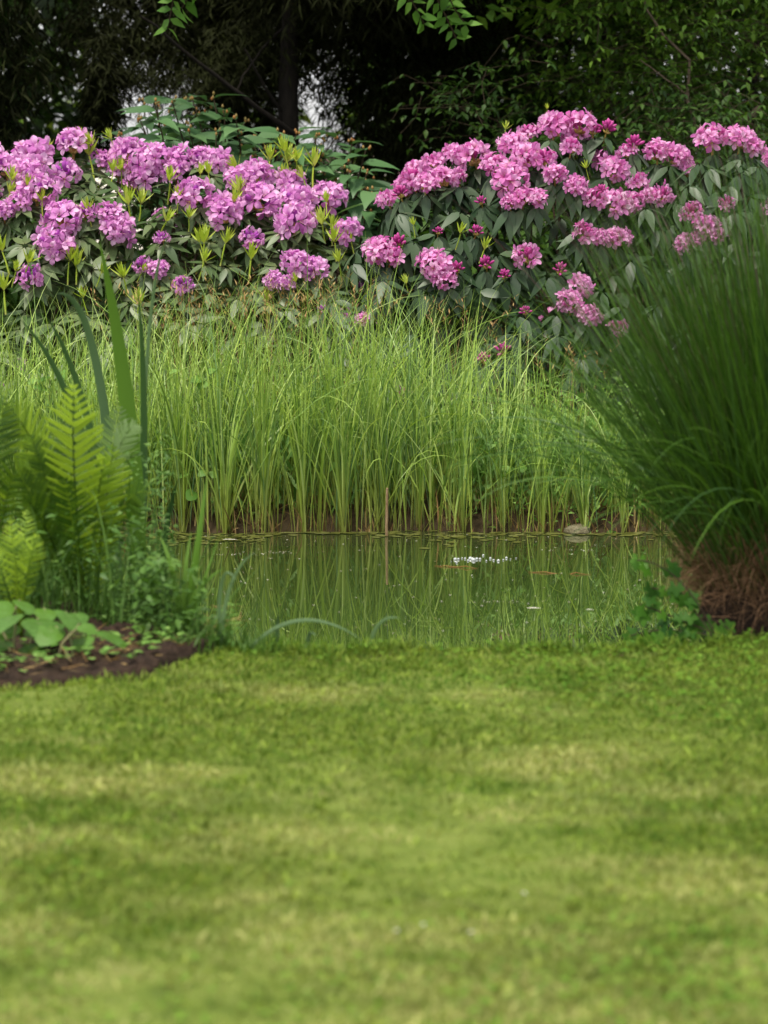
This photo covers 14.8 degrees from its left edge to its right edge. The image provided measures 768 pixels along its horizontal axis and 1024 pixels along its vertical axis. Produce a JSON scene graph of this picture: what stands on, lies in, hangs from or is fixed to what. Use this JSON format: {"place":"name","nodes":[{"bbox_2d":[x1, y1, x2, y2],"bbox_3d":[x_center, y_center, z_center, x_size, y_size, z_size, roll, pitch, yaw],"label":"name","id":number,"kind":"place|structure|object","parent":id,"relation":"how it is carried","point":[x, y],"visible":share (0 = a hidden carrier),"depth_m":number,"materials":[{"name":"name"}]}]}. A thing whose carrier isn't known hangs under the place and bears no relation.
{"place":"outdoors","nodes":[
{"label":"outdoors","id":0,"kind":"place"},
{"bbox_2d":[0,589,215,689],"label":"soil","id":1,"kind":"structure","parent":0,"point":[149,660],"depth_m":7.95,"materials":[{"name":"brown soil"}]},
{"bbox_2d":[0,600,34,640],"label":"heart leaved plant","id":2,"kind":"object","parent":1,"relation":"on","point":[7,608],"visible":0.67,"depth_m":8.13,"materials":[{"name":"green plant"}]},
{"bbox_2d":[0,395,36,547],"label":"fern","id":3,"kind":"object","parent":1,"relation":"on","point":[9,478],"visible":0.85,"depth_m":8.71,"materials":[{"name":"green plant"}]},
{"bbox_2d":[0,509,45,636],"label":"fern","id":4,"kind":"object","parent":1,"relation":"on","point":[20,589],"visible":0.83,"depth_m":8.31,"materials":[{"name":"green plant"}]},
{"bbox_2d":[0,613,55,656],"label":"heart leaved plant","id":5,"kind":"object","parent":1,"relation":"on","point":[31,626],"visible":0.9,"depth_m":8.02,"materials":[{"name":"green plant"}]},
{"bbox_2d":[24,607,88,639],"bbox_3d":[-0.906,0.332,8.168,0.160,0.120,0.170,-3,7,-20],"label":"heart leaved plant","id":6,"kind":"object","parent":1,"relation":"on","point":[44,613],"visible":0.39,"depth_m":8.19,"materials":[{"name":"green plant"}]},
{"bbox_2d":[35,610,96,658],"bbox_3d":[-0.863,0.350,8.002,0.185,0.161,0.150,0,7,0],"label":"heart leaved plant","id":7,"kind":"object","parent":1,"relation":"on","point":[48,636],"visible":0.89,"depth_m":8.00,"materials":[{"name":"green plant"}]},
{"bbox_2d":[0,384,148,605],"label":"fern","id":8,"kind":"object","parent":1,"relation":"on","point":[53,473],"visible":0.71,"depth_m":8.67,"materials":[{"name":"green plant"}]},
{"bbox_2d":[72,629,126,651],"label":"heart leaved plant","id":9,"kind":"object","parent":1,"relation":"on","point":[86,641],"visible":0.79,"depth_m":8.05,"materials":[{"name":"green plant"}]},
{"bbox_2d":[0,603,240,671],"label":"seedlings","id":10,"kind":"object","parent":1,"relation":"on","point":[90,647],"visible":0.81,"depth_m":8.00,"materials":[{"name":"green plant"}]},
{"bbox_2d":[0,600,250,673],"bbox_3d":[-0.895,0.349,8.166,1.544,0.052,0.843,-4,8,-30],"label":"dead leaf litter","id":11,"kind":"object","parent":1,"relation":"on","point":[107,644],"visible":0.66,"depth_m":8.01,"materials":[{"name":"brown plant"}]},
{"bbox_2d":[160,479,223,631],"bbox_3d":[-0.543,0.125,8.364,0.181,0.441,0.028,0,7,0],"label":"iris plant","id":12,"kind":"object","parent":1,"relation":"on","point":[195,558],"visible":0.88,"depth_m":8.36,"materials":[{"name":"green plant"}]},
{"bbox_2d":[54,172,544,252],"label":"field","id":13,"kind":"structure","parent":0,"point":[96,180],"depth_m":84.51,"materials":[{"name":"plant"}]},
{"bbox_2d":[4,530,737,656],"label":"water","id":14,"kind":"structure","parent":0,"point":[328,577],"depth_m":10.22,"materials":[{"name":"green liquid"}]},
{"bbox_2d":[21,236,177,599],"bbox_3d":[-0.856,-0.279,9.362,0.307,1.183,0.567,-6,9,-41],"label":"iris plant","id":15,"kind":"object","parent":14,"relation":"in","point":[125,388],"visible":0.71,"depth_m":9.31,"materials":[{"name":"green plant"}]},
{"bbox_2d":[0,231,673,533],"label":"reeds","id":16,"kind":"object","parent":14,"relation":"in","point":[260,418],"visible":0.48,"depth_m":11.66,"materials":[{"name":"green plant"}]},
{"bbox_2d":[3,530,675,549],"bbox_3d":[-0.199,0.108,11.393,3.620,0.002,0.614,0,7,0],"label":"algae film","id":17,"kind":"object","parent":14,"relation":"on","point":[391,533],"visible":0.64,"depth_m":11.55,"materials":[{"name":"green plant"}]},
{"bbox_2d":[385,488,387,536],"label":"broken reed stalk","id":18,"kind":"object","parent":14,"relation":"in","point":[386,521],"visible":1,"depth_m":11.50,"materials":[{"name":"brown plant"}]},
{"bbox_2d":[219,534,678,630],"bbox_3d":[0.207,0.232,10.385,2.030,0.001,2.438,0,7,0],"label":"floating debris","id":19,"kind":"object","parent":14,"relation":"on","point":[445,579],"visible":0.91,"depth_m":10.62,"materials":[{"name":"plant"}]},
{"bbox_2d":[533,571,586,574],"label":"floating twig","id":20,"kind":"object","parent":14,"relation":"on","point":[557,573],"visible":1,"depth_m":10.51,"materials":[{"name":"brown wood"}]},
{"bbox_2d":[0,624,767,1023],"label":"lawn","id":21,"kind":"structure","parent":0,"point":[140,992],"depth_m":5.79,"materials":[{"name":"plant"}]},
{"bbox_2d":[200,552,255,649],"bbox_3d":[-0.447,0.251,8.242,0.133,0.290,0.168,-6,9,-41],"label":"grass tuft","id":22,"kind":"object","parent":21,"relation":"on","point":[220,619],"visible":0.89,"depth_m":8.24,"materials":[{"name":"green plant"}]},
{"bbox_2d":[230,618,361,650],"bbox_3d":[-0.261,0.358,8.236,0.385,0.115,0.105,2,7,13],"label":"grass tuft","id":23,"kind":"object","parent":21,"relation":"on","point":[277,627],"visible":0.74,"depth_m":8.26,"materials":[{"name":"green plant"}]},
{"bbox_2d":[0,152,767,660],"bbox_3d":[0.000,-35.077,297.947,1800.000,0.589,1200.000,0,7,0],"label":"ground","id":24,"kind":"structure","parent":0,"point":[474,526],"depth_m":11.69,"materials":[{"name":"brown soil"}]},
{"bbox_2d":[28,370,65,420],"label":"round leaved plant","id":25,"kind":"object","parent":24,"relation":"on","point":[42,378],"visible":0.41,"depth_m":11.84,"materials":[{"name":"green plant"}]},
{"bbox_2d":[0,0,101,308],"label":"conifer","id":26,"kind":"object","parent":24,"relation":"on","point":[19,71],"visible":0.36,"depth_m":17.97,"materials":[{"name":"green plant"}]},
{"bbox_2d":[170,368,214,487],"bbox_3d":[-0.751,-0.288,11.729,0.180,0.559,0.105,-4,8,-32],"label":"round leaved plant","id":27,"kind":"object","parent":24,"relation":"on","point":[192,380],"visible":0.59,"depth_m":11.71,"materials":[{"name":"green plant"}]},
{"bbox_2d":[177,470,225,512],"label":"round leaved plant","id":28,"kind":"object","parent":24,"relation":"on","point":[189,497],"visible":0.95,"depth_m":11.59,"materials":[{"name":"green plant"}]},
{"bbox_2d":[1,0,409,249],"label":"conifer","id":29,"kind":"object","parent":24,"relation":"on","point":[109,78],"visible":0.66,"depth_m":19.04,"materials":[{"name":"green plant"}]},
{"bbox_2d":[0,126,431,426],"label":"rhododendron","id":30,"kind":"object","parent":24,"relation":"on","point":[250,200],"visible":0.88,"depth_m":13.54,"materials":[{"name":"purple plant"}]},
{"bbox_2d":[87,91,420,382],"bbox_3d":[-0.715,-1.461,16.007,1.991,1.610,2.077,2,7,14],"label":"viburnum","id":31,"kind":"object","parent":24,"relation":"on","point":[357,202],"visible":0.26,"depth_m":15.56,"materials":[{"name":"green plant"}]},
{"bbox_2d":[249,615,290,655],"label":"grass tuft","id":32,"kind":"object","parent":24,"relation":"on","point":[277,621],"visible":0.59,"depth_m":8.28,"materials":[{"name":"green plant"}]},
{"bbox_2d":[305,632,315,650],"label":"grass tuft","id":33,"kind":"object","parent":24,"relation":"on","point":[308,636],"visible":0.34,"depth_m":8.29,"materials":[{"name":"green plant"}]},
{"bbox_2d":[154,0,482,50],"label":"tree","id":34,"kind":"object","parent":24,"relation":"on","point":[456,20],"visible":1,"depth_m":15.18,"materials":[{"name":"green plant"}]},
{"bbox_2d":[2,475,668,533],"bbox_3d":[0.006,-0.067,11.807,4.500,0.272,0.611,0,7,0],"label":"dead reed stubble","id":35,"kind":"object","parent":24,"relation":"on","point":[437,512],"visible":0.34,"depth_m":11.66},
{"bbox_2d":[0,353,696,532],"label":"bank weeds","id":36,"kind":"object","parent":24,"relation":"on","point":[288,466],"visible":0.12,"depth_m":11.76,"materials":[{"name":"green plant"}]},
{"bbox_2d":[82,264,630,463],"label":"sedge seed heads","id":37,"kind":"object","parent":24,"relation":"on","point":[304,297],"visible":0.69,"depth_m":12.32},
{"bbox_2d":[139,0,598,260],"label":"conifer","id":38,"kind":"object","parent":24,"relation":"on","point":[288,54],"visible":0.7,"depth_m":18.64,"materials":[{"name":"green plant"}]},
{"bbox_2d":[354,617,398,647],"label":"grass tuft","id":39,"kind":"object","parent":24,"relation":"on","point":[376,627],"visible":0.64,"depth_m":8.27,"materials":[{"name":"green plant"}]},
{"bbox_2d":[0,432,766,657],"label":"undergrowth","id":40,"kind":"object","parent":24,"relation":"on","point":[154,591],"visible":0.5,"depth_m":8.54,"materials":[{"name":"green plant"}]},
{"bbox_2d":[0,0,767,397],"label":"wood undergrowth","id":41,"kind":"object","parent":24,"relation":"on","point":[12,302],"visible":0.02,"depth_m":20.84,"materials":[{"name":"green plant"}]},
{"bbox_2d":[2,8,767,275],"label":"woods","id":42,"kind":"object","parent":24,"relation":"on","point":[301,131],"depth_m":29.73,"materials":[{"name":"green plant"}]},
{"bbox_2d":[502,466,526,498],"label":"round leaved plant","id":43,"kind":"object","parent":24,"relation":"on","point":[521,470],"visible":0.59,"depth_m":11.70,"materials":[{"name":"green plant"}]},
{"bbox_2d":[345,0,688,325],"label":"tree","id":44,"kind":"object","parent":24,"relation":"on","point":[504,88],"visible":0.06,"depth_m":20.07,"materials":[{"name":"green plant"}]},
{"bbox_2d":[511,329,531,423],"bbox_3d":[0.557,-0.404,12.026,0.085,0.715,0.030,0,7,0],"label":"cattail","id":45,"kind":"object","parent":24,"relation":"on","point":[519,372],"visible":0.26,"depth_m":12.01},
{"bbox_2d":[304,104,767,429],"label":"rhododendron","id":46,"kind":"object","parent":24,"relation":"on","point":[490,176],"visible":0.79,"depth_m":13.23,"materials":[{"name":"pink plant"}]},
{"bbox_2d":[391,0,704,305],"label":"tree","id":47,"kind":"object","parent":24,"relation":"on","point":[529,42],"visible":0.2,"depth_m":21.11,"materials":[{"name":"green plant"}]},
{"bbox_2d":[542,347,559,446],"bbox_3d":[0.677,-0.362,12.031,0.074,0.637,0.031,0,7,0],"label":"cattail","id":48,"kind":"object","parent":24,"relation":"on","point":[549,402],"visible":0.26,"depth_m":12.01},
{"bbox_2d":[373,57,767,357],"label":"bush","id":49,"kind":"object","parent":24,"relation":"on","point":[684,115],"visible":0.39,"depth_m":16.33,"materials":[{"name":"green plant"}]},
{"bbox_2d":[564,524,590,534],"bbox_3d":[0.758,0.077,11.613,0.107,0.064,0.104,0,7,0],"label":"stone","id":50,"kind":"object","parent":24,"relation":"on","point":[572,529],"visible":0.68,"depth_m":11.57,"materials":[{"name":"beige stone"}]},
{"bbox_2d":[402,94,767,636],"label":"fountain grass","id":51,"kind":"object","parent":24,"relation":"on","point":[715,407],"depth_m":8.63,"materials":[{"name":"plant"}]},
{"bbox_2d":[572,628,604,653],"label":"grass tuft","id":52,"kind":"object","parent":24,"relation":"on","point":[582,636],"visible":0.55,"depth_m":8.24,"materials":[{"name":"green plant"}]},
{"bbox_2d":[437,0,767,289],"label":"tree","id":53,"kind":"object","parent":24,"relation":"on","point":[573,69],"visible":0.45,"depth_m":17.80,"materials":[{"name":"green plant"}]},
{"bbox_2d":[448,0,767,164],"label":"sapling","id":54,"kind":"object","parent":24,"relation":"on","point":[552,9],"visible":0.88,"depth_m":16.85,"materials":[{"name":"green plant"}]},
{"bbox_2d":[573,0,767,185],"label":"tree","id":55,"kind":"object","parent":24,"relation":"on","point":[757,68],"visible":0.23,"depth_m":18.38,"materials":[{"name":"green plant"}]},
{"bbox_2d":[622,553,737,645],"bbox_3d":[0.860,0.264,8.564,0.349,0.272,0.118,1,7,10],"label":"ivy plant","id":56,"kind":"object","parent":24,"relation":"on","point":[694,621],"visible":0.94,"depth_m":8.57,"materials":[{"name":"green plant"}]},
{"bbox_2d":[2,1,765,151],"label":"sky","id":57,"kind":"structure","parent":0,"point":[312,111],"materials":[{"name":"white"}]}
]}

